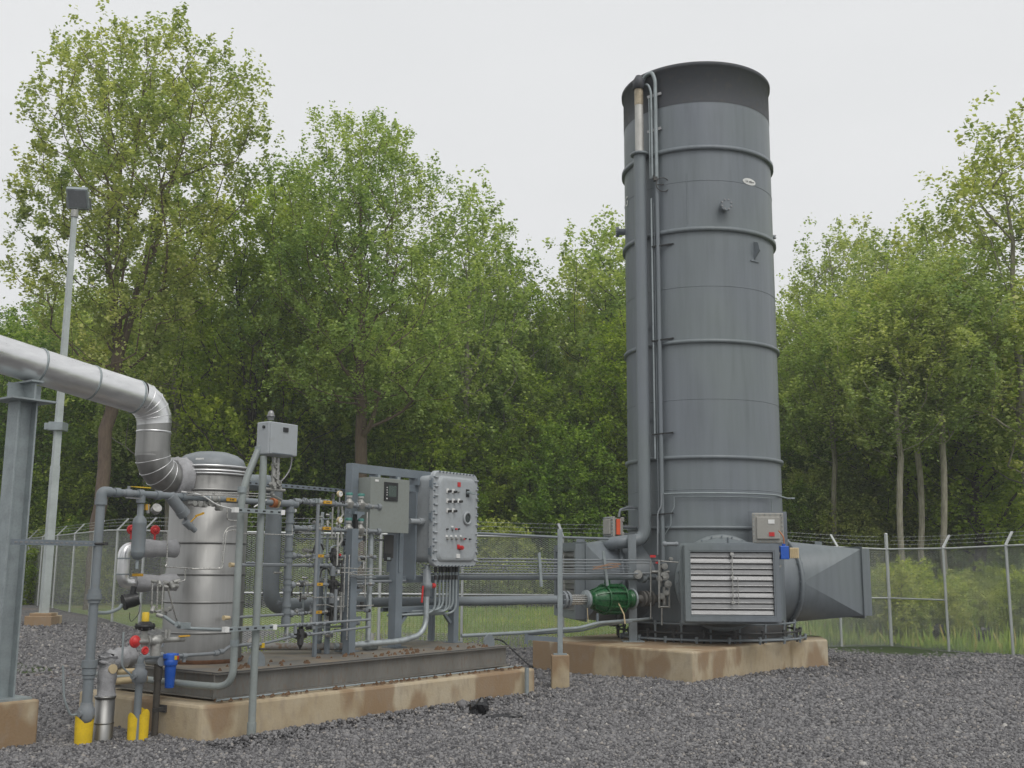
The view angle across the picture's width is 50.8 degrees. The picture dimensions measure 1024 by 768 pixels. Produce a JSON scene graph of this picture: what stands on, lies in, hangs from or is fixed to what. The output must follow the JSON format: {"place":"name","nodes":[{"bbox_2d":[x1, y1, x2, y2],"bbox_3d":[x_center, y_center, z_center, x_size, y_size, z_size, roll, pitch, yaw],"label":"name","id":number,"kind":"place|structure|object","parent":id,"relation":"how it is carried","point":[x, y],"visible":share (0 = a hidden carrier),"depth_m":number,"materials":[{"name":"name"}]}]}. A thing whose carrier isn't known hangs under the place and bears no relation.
{"place":"outdoors","nodes":[
{"label":"outdoors","id":0,"kind":"place"},
{"bbox_2d":[0,604,1023,767],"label":"gravel yard","id":1,"kind":"structure","parent":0,"point":[67,617],"depth_m":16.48,"materials":[{"name":"gravel"}]},
{"bbox_2d":[0,698,38,748],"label":"concrete pier","id":2,"kind":"structure","parent":1,"relation":"on","point":[18,722],"depth_m":10.00,"materials":[{"name":"concrete"}]},
{"bbox_2d":[0,379,56,701],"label":"steel column","id":3,"kind":"structure","parent":2,"relation":"on","point":[23,400],"depth_m":10.39,"materials":[{"name":"metal"}]},
{"bbox_2d":[0,335,195,492],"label":"insulated duct","id":4,"kind":"object","parent":3,"relation":"on","point":[145,404],"visible":0.96,"depth_m":11.37,"materials":[{"name":"metal"}]},
{"bbox_2d":[24,186,91,626],"bbox_3d":[-10.784,0.571,25.751,0.675,10.961,0.620,0,-10,0],"label":"floodlight pole","id":5,"kind":"object","parent":1,"relation":"on","point":[78,199],"visible":0.96,"depth_m":25.52,"materials":[{"name":"metal"}]},
{"bbox_2d":[24,517,167,634],"bbox_3d":[-11.729,5.277,29.656,0.288,2.972,24.030,6,-11,-32],"label":"chain link fence","id":6,"kind":"object","parent":1,"relation":"on","point":[114,582],"visible":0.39,"depth_m":28.82,"materials":[{"name":"metal"}]},
{"bbox_2d":[93,646,147,741],"bbox_3d":[-3.858,3.111,10.681,0.404,0.980,0.656,0,-10,0],"label":"insulated stub","id":7,"kind":"object","parent":1,"relation":"on","point":[110,668],"visible":0.9,"depth_m":10.42,"materials":[{"name":"silver metal"}]},
{"bbox_2d":[246,456,266,738],"bbox_3d":[-2.546,2.137,10.773,0.088,2.839,0.090,0,-10,0],"label":"conduit pole","id":8,"kind":"object","parent":1,"relation":"on","point":[251,725],"visible":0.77,"depth_m":10.75,"materials":[{"name":"metal"}]},
{"bbox_2d":[257,410,297,500],"bbox_3d":[-2.458,0.820,11.741,0.386,0.885,1.619,1,-10,-2],"label":"meter box","id":9,"kind":"object","parent":8,"relation":"attached to","point":[276,439],"visible":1,"depth_m":11.06,"materials":[{"name":"grey metal"}]},
{"bbox_2d":[95,442,260,689],"bbox_3d":[-3.557,1.830,11.248,2.166,2.531,0.354,-4,-11,26],"label":"bent conduit","id":10,"kind":"object","parent":9,"relation":"attached to","point":[242,489],"visible":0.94,"depth_m":10.67,"materials":[{"name":"metal"}]},
{"bbox_2d":[269,422,297,455],"bbox_3d":[-2.350,0.569,11.112,0.028,0.329,0.367,-6,-12,35],"label":"door","id":11,"kind":"structure","parent":9,"relation":"in","point":[283,437],"depth_m":11.10,"materials":[{"name":"grey metal"}]},
{"bbox_2d":[79,666,533,740],"bbox_3d":[-2.168,3.900,12.982,2.326,0.690,5.300,-6,-12,35],"label":"concrete pad","id":12,"kind":"object","parent":1,"relation":"on","point":[194,718],"visible":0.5,"depth_m":11.47,"materials":[{"name":"concrete"}]},
{"bbox_2d":[145,652,179,735],"bbox_3d":[-3.504,3.188,10.881,0.252,0.898,0.575,-2,-10,14],"label":"brown pipe","id":13,"kind":"object","parent":12,"relation":"attached to","point":[158,665],"visible":0.54,"depth_m":10.66,"materials":[{"name":"metal"}]},
{"bbox_2d":[121,632,250,739],"bbox_3d":[-3.308,3.075,10.968,0.144,1.152,1.662,-6,-11,33],"label":"short pipe","id":14,"kind":"object","parent":13,"relation":"attached to","point":[138,676],"visible":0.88,"depth_m":10.47,"materials":[{"name":"metal"}]},
{"bbox_2d":[129,629,189,655],"bbox_3d":[-3.371,2.468,10.288,0.117,0.242,0.658,-7,-12,39],"label":"red wheel valve","id":15,"kind":"object","parent":14,"relation":"attached to","point":[154,642],"visible":1,"depth_m":10.21,"materials":[{"name":"paint"}]},
{"bbox_2d":[115,634,508,699],"bbox_3d":[-2.198,3.350,13.206,1.770,0.422,4.940,-6,-12,35],"label":"skid base","id":16,"kind":"object","parent":12,"relation":"on","point":[327,670],"visible":0.78,"depth_m":12.31,"materials":[{"name":"metal"}]},
{"bbox_2d":[161,451,249,664],"bbox_3d":[-3.459,1.935,12.204,0.928,2.339,0.928,0,-10,0],"label":"insulated vessel","id":17,"kind":"object","parent":16,"relation":"on","point":[202,598],"visible":0.63,"depth_m":11.82,"materials":[{"name":"silver metal"}]},
{"bbox_2d":[116,525,180,591],"bbox_3d":[-3.818,1.838,11.347,0.243,0.700,0.725,-5,-11,28],"label":"insulated loop","id":18,"kind":"object","parent":17,"relation":"attached to","point":[154,547],"visible":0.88,"depth_m":11.26,"materials":[{"name":"metal"}]},
{"bbox_2d":[160,492,292,582],"bbox_3d":[-3.028,1.638,11.540,0.388,0.967,1.482,-8,-13,40],"label":"stainless tubing","id":19,"kind":"object","parent":17,"relation":"attached to","point":[222,558],"visible":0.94,"depth_m":11.44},
{"bbox_2d":[149,579,239,631],"bbox_3d":[-3.270,2.308,11.208,0.978,0.557,0.294,5,-11,-26],"label":"level gauge","id":20,"kind":"object","parent":19,"relation":"attached to","point":[161,613],"visible":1,"depth_m":11.08,"materials":[{"name":"silver metal"}]},
{"bbox_2d":[247,638,342,649],"bbox_3d":[-2.609,3.177,13.182,1.228,0.154,0.136,2,-10,-8],"label":"muddy floor pipe","id":21,"kind":"object","parent":16,"relation":"on","point":[286,646],"visible":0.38,"depth_m":13.12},
{"bbox_2d":[222,491,405,656],"bbox_3d":[-2.142,2.274,13.030,0.789,1.963,3.277,-6,-12,34],"label":"valve manifold","id":22,"kind":"object","parent":16,"relation":"on","point":[352,590],"visible":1,"depth_m":12.93,"materials":[{"name":"grey paint"}]},
{"bbox_2d":[62,486,280,722],"bbox_3d":[-3.452,2.396,11.221,0.169,2.574,2.626,-6,-12,35],"label":"riser pipe","id":23,"kind":"object","parent":22,"relation":"attached to","point":[85,713],"visible":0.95,"depth_m":10.52,"materials":[{"name":"metal"}]},
{"bbox_2d":[10,539,107,545],"bbox_3d":[-4.284,1.506,10.214,0.123,0.050,0.976,-7,-12,38],"label":"slotted strut","id":24,"kind":"object","parent":23,"relation":"attached to","point":[50,542],"visible":1,"depth_m":10.13,"materials":[{"name":"blue paint"}]},
{"bbox_2d":[74,715,94,744],"bbox_3d":[-4.053,3.300,10.194,0.172,0.331,0.172,0,-10,0],"label":"foam sleeve","id":25,"kind":"object","parent":23,"relation":"attached to","point":[83,732],"visible":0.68,"depth_m":10.13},
{"bbox_2d":[131,504,146,568],"bbox_3d":[-3.773,1.539,10.894,0.140,0.654,0.142,0,-10,0],"label":"strainer pot","id":26,"kind":"object","parent":23,"relation":"hanging from","point":[139,527],"visible":1,"depth_m":10.84,"materials":[{"name":"grey paint"}]},
{"bbox_2d":[319,512,377,649],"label":"conduits","id":27,"kind":"object","parent":16,"relation":"on","point":[369,635],"visible":0.56,"depth_m":13.65,"materials":[{"name":"metal"}]},
{"bbox_2d":[333,565,435,648],"bbox_3d":[-1.628,2.855,13.912,0.150,1.019,1.737,-8,-13,40],"label":"conduit","id":28,"kind":"object","parent":16,"relation":"on","point":[427,585],"visible":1,"depth_m":14.35,"materials":[{"name":"metal"}]},
{"bbox_2d":[334,463,462,651],"bbox_3d":[-1.575,2.340,14.572,0.574,2.349,2.303,-6,-12,35],"label":"panel frame","id":29,"kind":"object","parent":16,"relation":"on","point":[399,553],"visible":0.5,"depth_m":14.33,"materials":[{"name":"blue paint"}]},
{"bbox_2d":[358,475,409,533],"bbox_3d":[-1.664,1.568,14.005,0.252,0.729,0.742,-6,-12,35],"label":"control cabinet","id":30,"kind":"object","parent":29,"relation":"attached to","point":[391,496],"visible":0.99,"depth_m":13.88,"materials":[{"name":"grey metal"}]},
{"bbox_2d":[387,567,457,615],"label":"conduit bank","id":31,"kind":"structure","parent":29,"relation":"attached to","point":[438,610],"depth_m":14.74,"materials":[{"name":"metal"}]},
{"bbox_2d":[409,471,478,566],"bbox_3d":[-0.994,1.872,14.902,0.635,1.295,1.186,-6,-12,35],"label":"explosion proof box","id":32,"kind":"object","parent":29,"relation":"attached to","point":[446,520],"visible":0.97,"depth_m":14.71,"materials":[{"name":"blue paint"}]},
{"bbox_2d":[428,471,478,566],"bbox_3d":[-0.757,1.867,14.864,0.205,1.295,0.970,-6,-12,35],"label":"door","id":33,"kind":"structure","parent":32,"relation":"in","point":[453,527],"depth_m":14.76,"materials":[{"name":"blue paint"}]},
{"bbox_2d":[213,643,522,701],"bbox_3d":[-1.593,3.344,12.741,0.863,0.313,4.992,-6,-12,35],"label":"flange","id":34,"kind":"object","parent":12,"relation":"on","point":[241,666],"visible":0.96,"depth_m":12.70,"materials":[{"name":"metal"}]},
{"bbox_2d":[216,665,521,701],"bbox_3d":[-1.390,3.461,12.574,0.024,0.021,5.002,-7,-12,37],"label":"ground cable","id":35,"kind":"object","parent":12,"relation":"on","point":[245,697],"visible":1,"depth_m":12.05,"materials":[{"name":"metal"}]},
{"bbox_2d":[551,654,568,688],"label":"concrete pier","id":36,"kind":"structure","parent":1,"relation":"on","point":[559,671],"depth_m":15.03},
{"bbox_2d":[553,529,566,654],"bbox_3d":[0.683,2.949,15.324,0.187,1.755,0.173,0,-10,0],"label":"support post","id":37,"kind":"object","parent":36,"relation":"on","point":[559,591],"visible":1,"depth_m":15.30,"materials":[{"name":"metal"}]},
{"bbox_2d":[242,517,888,651],"bbox_3d":[1.626,4.303,22.227,15.084,2.862,0.278,4,-10,-19],"label":"chain link fence","id":38,"kind":"object","parent":1,"relation":"on","point":[380,594],"visible":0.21,"depth_m":21.44,"materials":[{"name":"metal"}]},
{"bbox_2d":[533,633,827,682],"bbox_3d":[3.117,4.756,18.343,3.495,0.850,5.287,-9,-13,43],"label":"concrete pad","id":39,"kind":"object","parent":1,"relation":"on","point":[615,655],"visible":0.47,"depth_m":16.61,"materials":[{"name":"concrete"}]},
{"bbox_2d":[622,535,644,641],"bbox_3d":[1.958,3.314,17.515,0.338,1.704,0.312,0,-10,0],"label":"support post","id":40,"kind":"object","parent":39,"relation":"on","point":[632,614],"visible":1,"depth_m":17.48,"materials":[{"name":"metal"}]},
{"bbox_2d":[357,532,666,586],"bbox_3d":[0.173,2.658,16.319,5.550,0.811,0.325,6,-11,-31],"label":"tube rack","id":41,"kind":"object","parent":40,"relation":"attached to","point":[540,576],"visible":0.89,"depth_m":16.55,"materials":[{"name":"metal"}]},
{"bbox_2d":[554,61,872,644],"bbox_3d":[3.664,-0.602,18.887,5.794,9.935,3.818,0,-10,0],"label":"flare stack","id":42,"kind":"object","parent":39,"relation":"on","point":[707,515],"visible":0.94,"depth_m":18.25,"materials":[{"name":"grey metal"}]},
{"bbox_2d":[373,591,661,608],"bbox_3d":[0.152,3.264,16.257,5.862,0.270,0.270,6,-11,-31],"label":"gas supply pipe","id":43,"kind":"object","parent":42,"relation":"attached to","point":[646,598],"visible":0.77,"depth_m":16.13,"materials":[{"name":"metal"}]},
{"bbox_2d":[249,474,373,612],"bbox_3d":[-2.645,2.083,13.868,0.284,1.700,2.760,-4,-11,26],"label":"grey gas pipe","id":44,"kind":"object","parent":43,"relation":"attached to","point":[272,552],"visible":0.44,"depth_m":13.18,"materials":[{"name":"metal"}]},
{"bbox_2d":[581,580,638,623],"bbox_3d":[1.508,3.451,17.079,1.034,0.678,0.496,6,-11,-31],"label":"flame arrestor","id":45,"kind":"object","parent":43,"relation":"attached to","point":[611,599],"visible":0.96,"depth_m":16.94,"materials":[{"name":"green metal"}]},
{"bbox_2d":[460,613,652,643],"bbox_3d":[0.811,3.715,16.403,3.664,0.410,0.181,7,-12,-34],"label":"conduit","id":46,"kind":"object","parent":42,"relation":"attached to","point":[530,633],"visible":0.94,"depth_m":16.19,"materials":[{"name":"metal"}]},
{"bbox_2d":[884,531,1023,655],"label":"chain link fence","id":47,"kind":"object","parent":1,"relation":"on","point":[945,592],"visible":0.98,"depth_m":23.11,"materials":[{"name":"metal"}]},
{"bbox_2d":[0,0,1023,352],"label":"sky","id":48,"kind":"structure","parent":0,"point":[865,96],"materials":[{"name":"white"}]},
{"bbox_2d":[17,562,1007,672],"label":"ground","id":49,"kind":"structure","parent":0,"point":[894,649],"depth_m":23.70,"materials":[{"name":"plant"}]},
{"bbox_2d":[22,545,63,604],"bbox_3d":[-16.069,6.441,36.056,2.013,2.386,2.406,-3,-10,19],"label":"shrub","id":50,"kind":"object","parent":49,"relation":"on","point":[29,571],"visible":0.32,"depth_m":35.77,"materials":[{"name":"green plant"}]},
{"bbox_2d":[0,303,104,530],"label":"leafy tree","id":51,"kind":"object","parent":49,"relation":"on","point":[4,408],"visible":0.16,"depth_m":42.21,"materials":[{"name":"green plant"}]},
{"bbox_2d":[0,267,120,498],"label":"slender tree","id":52,"kind":"object","parent":49,"relation":"on","point":[56,344],"visible":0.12,"depth_m":44.18,"materials":[{"name":"green plant"}]},
{"bbox_2d":[27,509,113,603],"bbox_3d":[-15.412,6.213,37.691,2.858,3.632,3.416,7,-11,-33],"label":"shrub","id":53,"kind":"object","parent":49,"relation":"on","point":[77,524],"visible":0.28,"depth_m":37.46,"materials":[{"name":"green plant"}]},
{"bbox_2d":[26,416,146,599],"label":"understorey tree","id":54,"kind":"object","parent":49,"relation":"on","point":[42,493],"visible":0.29,"depth_m":40.23,"materials":[{"name":"green plant"}]},
{"bbox_2d":[28,406,164,599],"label":"understorey tree","id":55,"kind":"object","parent":49,"relation":"on","point":[89,424],"visible":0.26,"depth_m":40.31,"materials":[{"name":"green plant"}]},
{"bbox_2d":[40,317,200,598],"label":"leafy tree","id":56,"kind":"object","parent":49,"relation":"on","point":[82,401],"visible":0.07,"depth_m":41.35,"materials":[{"name":"green plant"}]},
{"bbox_2d":[0,0,285,609],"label":"tall tree","id":57,"kind":"object","parent":49,"relation":"on","point":[172,209],"visible":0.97,"depth_m":33.36,"materials":[{"name":"green plant"}]},
{"bbox_2d":[83,211,263,601],"bbox_3d":[-12.716,0.606,40.631,6.850,15.616,6.328,-3,-10,18],"label":"slender tree","id":58,"kind":"object","parent":49,"relation":"on","point":[175,448],"visible":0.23,"depth_m":39.51,"materials":[{"name":"green plant"}]},
{"bbox_2d":[112,325,272,574],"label":"leafy tree","id":59,"kind":"object","parent":49,"relation":"on","point":[134,500],"visible":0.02,"depth_m":42.27,"materials":[{"name":"green plant"}]},
{"bbox_2d":[159,413,322,603],"bbox_3d":[-9.646,4.735,38.809,5.715,7.155,5.847,-7,-12,38],"label":"understorey tree","id":60,"kind":"object","parent":49,"relation":"on","point":[218,432],"visible":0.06,"depth_m":38.18,"materials":[{"name":"green plant"}]},
{"bbox_2d":[152,152,354,604],"bbox_3d":[-9.335,-0.386,38.486,7.400,16.960,8.222,2,-10,-10],"label":"forked tree","id":61,"kind":"object","parent":49,"relation":"on","point":[218,408],"visible":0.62,"depth_m":37.39,"materials":[{"name":"green plant"}]},
{"bbox_2d":[201,326,369,541],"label":"leafy tree","id":62,"kind":"object","parent":49,"relation":"on","point":[341,454],"visible":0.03,"depth_m":41.39,"materials":[{"name":"green plant"}]},
{"bbox_2d":[204,148,379,589],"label":"slender tree","id":63,"kind":"object","parent":49,"relation":"on","point":[271,366],"visible":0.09,"depth_m":40.94,"materials":[{"name":"green plant"}]},
{"bbox_2d":[252,389,388,602],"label":"understorey tree","id":64,"kind":"object","parent":49,"relation":"on","point":[322,464],"visible":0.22,"depth_m":39.24,"materials":[{"name":"green plant"}]},
{"bbox_2d":[228,100,490,592],"bbox_3d":[-5.300,-1.238,36.737,9.052,17.951,8.760,0,-10,0],"label":"tall tree","id":65,"kind":"object","parent":49,"relation":"on","point":[361,204],"visible":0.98,"depth_m":35.96,"materials":[{"name":"green plant"}]},
{"bbox_2d":[305,314,484,596],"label":"leafy tree","id":66,"kind":"object","parent":49,"relation":"on","point":[369,414],"visible":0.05,"depth_m":43.65,"materials":[{"name":"green plant"}]},
{"bbox_2d":[326,375,503,596],"bbox_3d":[-3.423,4.121,39.309,6.664,8.837,6.818,-1,-10,9],"label":"understorey tree","id":67,"kind":"object","parent":49,"relation":"on","point":[423,453],"visible":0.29,"depth_m":38.53,"materials":[{"name":"green plant"}]},
{"bbox_2d":[340,362,513,549],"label":"leafy tree","id":68,"kind":"object","parent":49,"relation":"on","point":[408,452],"visible":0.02,"depth_m":42.97,"materials":[{"name":"green plant"}]},
{"bbox_2d":[375,164,546,591],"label":"slender tree","id":69,"kind":"object","parent":49,"relation":"on","point":[464,371],"visible":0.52,"depth_m":42.38,"materials":[{"name":"green plant"}]},
{"bbox_2d":[424,217,556,443],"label":"slender tree","id":70,"kind":"object","parent":49,"relation":"on","point":[528,258],"visible":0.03,"depth_m":49.00,"materials":[{"name":"green plant"}]},
{"bbox_2d":[436,418,553,593],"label":"understorey tree","id":71,"kind":"object","parent":49,"relation":"on","point":[495,500],"visible":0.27,"depth_m":39.96,"materials":[{"name":"green plant"}]},
{"bbox_2d":[466,514,552,609],"bbox_3d":[-0.114,6.100,35.957,3.006,3.429,3.592,3,-10,-16],"label":"shrub","id":72,"kind":"object","parent":49,"relation":"on","point":[514,528],"visible":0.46,"depth_m":35.63,"materials":[{"name":"green plant"}]},
{"bbox_2d":[451,234,576,498],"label":"slender tree","id":73,"kind":"object","parent":49,"relation":"on","point":[539,345],"visible":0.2,"depth_m":46.32,"materials":[{"name":"green plant"}]},
{"bbox_2d":[436,353,601,582],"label":"leafy tree","id":74,"kind":"object","parent":49,"relation":"on","point":[536,417],"visible":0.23,"depth_m":41.96,"materials":[{"name":"green plant"}]},
{"bbox_2d":[486,204,627,534],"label":"leafy tree","id":75,"kind":"object","parent":49,"relation":"on","point":[618,276],"visible":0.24,"depth_m":46.84,"materials":[{"name":"green plant"}]},
{"bbox_2d":[497,409,627,605],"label":"understorey tree","id":76,"kind":"object","parent":49,"relation":"on","point":[539,508],"visible":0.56,"depth_m":38.22,"materials":[{"name":"green plant"}]},
{"bbox_2d":[536,309,627,536],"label":"leafy tree","id":77,"kind":"object","parent":49,"relation":"on","point":[619,345],"visible":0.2,"depth_m":41.16,"materials":[{"name":"green plant"}]},
{"bbox_2d":[540,251,625,452],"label":"slender tree","id":78,"kind":"object","parent":49,"relation":"on","point":[581,312],"visible":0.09,"depth_m":50.77,"materials":[{"name":"green plant"}]},
{"bbox_2d":[775,289,848,503],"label":"forked tree","id":79,"kind":"object","parent":49,"relation":"on","point":[780,343],"visible":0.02,"depth_m":46.03,"materials":[{"name":"green plant"}]},
{"bbox_2d":[782,472,857,546],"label":"understorey tree","id":80,"kind":"object","parent":49,"relation":"on","point":[803,506],"visible":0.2,"depth_m":38.24,"materials":[{"name":"green plant"}]},
{"bbox_2d":[776,214,882,479],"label":"slender tree","id":81,"kind":"object","parent":49,"relation":"on","point":[825,265],"visible":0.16,"depth_m":45.03,"materials":[{"name":"green plant"}]},
{"bbox_2d":[779,393,880,534],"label":"leafy tree","id":82,"kind":"object","parent":49,"relation":"on","point":[788,458],"visible":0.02,"depth_m":43.02,"materials":[{"name":"green plant"}]},
{"bbox_2d":[782,461,879,566],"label":"understorey tree","id":83,"kind":"object","parent":49,"relation":"on","point":[795,475],"visible":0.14,"depth_m":38.48,"materials":[{"name":"green plant"}]},
{"bbox_2d":[776,278,895,545],"bbox_3d":[11.347,2.158,38.028,4.982,12.112,5.442,-2,-10,16],"label":"pale trunk tree","id":84,"kind":"object","parent":49,"relation":"on","point":[807,361],"visible":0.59,"depth_m":37.96,"materials":[{"name":"green plant"}]},
{"bbox_2d":[788,457,896,568],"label":"understorey tree","id":85,"kind":"object","parent":49,"relation":"on","point":[844,469],"visible":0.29,"depth_m":37.89,"materials":[{"name":"green plant"}]},
{"bbox_2d":[787,468,913,571],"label":"understorey tree","id":86,"kind":"object","parent":49,"relation":"on","point":[868,488],"visible":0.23,"depth_m":37.79,"materials":[{"name":"green plant"}]},
{"bbox_2d":[810,212,902,366],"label":"slender tree","id":87,"kind":"object","parent":49,"relation":"on","point":[859,240],"visible":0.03,"depth_m":47.34,"materials":[{"name":"green plant"}]},
{"bbox_2d":[798,217,974,533],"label":"slender tree","id":88,"kind":"object","parent":49,"relation":"on","point":[876,253],"visible":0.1,"depth_m":40.84,"materials":[{"name":"green plant"}]},
{"bbox_2d":[800,277,1019,558],"bbox_3d":[14.907,2.071,39.063,8.222,12.770,7.400,0,-10,0],"label":"forked tree","id":89,"kind":"object","parent":49,"relation":"on","point":[889,504],"visible":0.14,"depth_m":37.79,"materials":[{"name":"green plant"}]},
{"bbox_2d":[842,439,990,583],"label":"understorey tree","id":90,"kind":"object","parent":49,"relation":"on","point":[910,512],"visible":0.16,"depth_m":38.21,"materials":[{"name":"green plant"}]},
{"bbox_2d":[880,555,960,633],"bbox_3d":[10.402,5.591,27.851,2.174,2.346,1.819,-2,-10,14],"label":"shrub","id":91,"kind":"object","parent":49,"relation":"on","point":[925,586],"visible":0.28,"depth_m":27.79,"materials":[{"name":"green plant"}]},
{"bbox_2d":[846,193,1012,483],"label":"slender tree","id":92,"kind":"object","parent":49,"relation":"on","point":[902,237],"visible":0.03,"depth_m":42.01,"materials":[{"name":"green plant"}]},
{"bbox_2d":[870,473,990,581],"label":"understorey tree","id":93,"kind":"object","parent":49,"relation":"on","point":[929,544],"visible":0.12,"depth_m":37.54,"materials":[{"name":"green plant"}]},
{"bbox_2d":[838,244,1023,581],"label":"forked tree","id":94,"kind":"object","parent":49,"relation":"on","point":[980,527],"visible":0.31,"depth_m":35.95,"materials":[{"name":"green plant"}]},
{"bbox_2d":[920,580,978,638],"bbox_3d":[10.876,5.729,26.819,1.308,1.669,1.563,-7,-12,37],"label":"shrub","id":95,"kind":"object","parent":49,"relation":"on","point":[953,609],"visible":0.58,"depth_m":26.71,"materials":[{"name":"green plant"}]},
{"bbox_2d":[890,86,1023,504],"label":"slender tree","id":96,"kind":"object","parent":49,"relation":"on","point":[984,241],"visible":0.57,"depth_m":34.76,"materials":[{"name":"green plant"}]},
{"bbox_2d":[917,450,1023,579],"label":"understorey tree","id":97,"kind":"object","parent":49,"relation":"on","point":[993,538],"visible":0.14,"depth_m":37.31,"materials":[{"name":"green plant"}]},
{"bbox_2d":[982,565,1023,639],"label":"shrub","id":98,"kind":"object","parent":49,"relation":"on","point":[1016,586],"visible":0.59,"depth_m":26.86,"materials":[{"name":"green plant"}]},
{"bbox_2d":[50,604,995,639],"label":"lawn","id":99,"kind":"structure","parent":0,"point":[123,621],"depth_m":27.91,"materials":[{"name":"plant"}]},
{"bbox_2d":[57,545,119,604],"bbox_3d":[-14.036,6.401,35.751,2.445,2.353,2.046,0,-10,2],"label":"shrub","id":100,"kind":"object","parent":99,"relation":"on","point":[104,583],"visible":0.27,"depth_m":35.53,"materials":[{"name":"green plant"}]},
{"bbox_2d":[241,605,1023,655],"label":"grass","id":101,"kind":"structure","parent":99,"relation":"on","point":[994,646],"depth_m":25.55,"materials":[{"name":"plant"}]},
{"bbox_2d":[810,253,987,567],"bbox_3d":[11.680,1.625,32.542,4.982,11.424,5.442,-2,-10,13],"label":"pale trunk tree","id":102,"kind":"object","parent":99,"relation":"on","point":[856,371],"visible":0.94,"depth_m":32.21,"materials":[{"name":"green plant"}]},
{"bbox_2d":[863,560,934,640],"bbox_3d":[9.583,5.496,26.861,1.838,2.193,2.196,2,-10,-7],"label":"shrub","id":103,"kind":"object","parent":99,"relation":"on","point":[902,600],"visible":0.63,"depth_m":26.60,"materials":[{"name":"green plant"}]},
{"bbox_2d":[838,249,1022,590],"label":"pale trunk tree","id":104,"kind":"object","parent":99,"relation":"on","point":[921,498],"visible":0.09,"depth_m":34.36,"materials":[{"name":"green plant"}]},
{"bbox_2d":[839,232,1023,575],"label":"pale trunk tree","id":105,"kind":"object","parent":99,"relation":"on","point":[951,284],"visible":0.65,"depth_m":32.72,"materials":[{"name":"green plant"}]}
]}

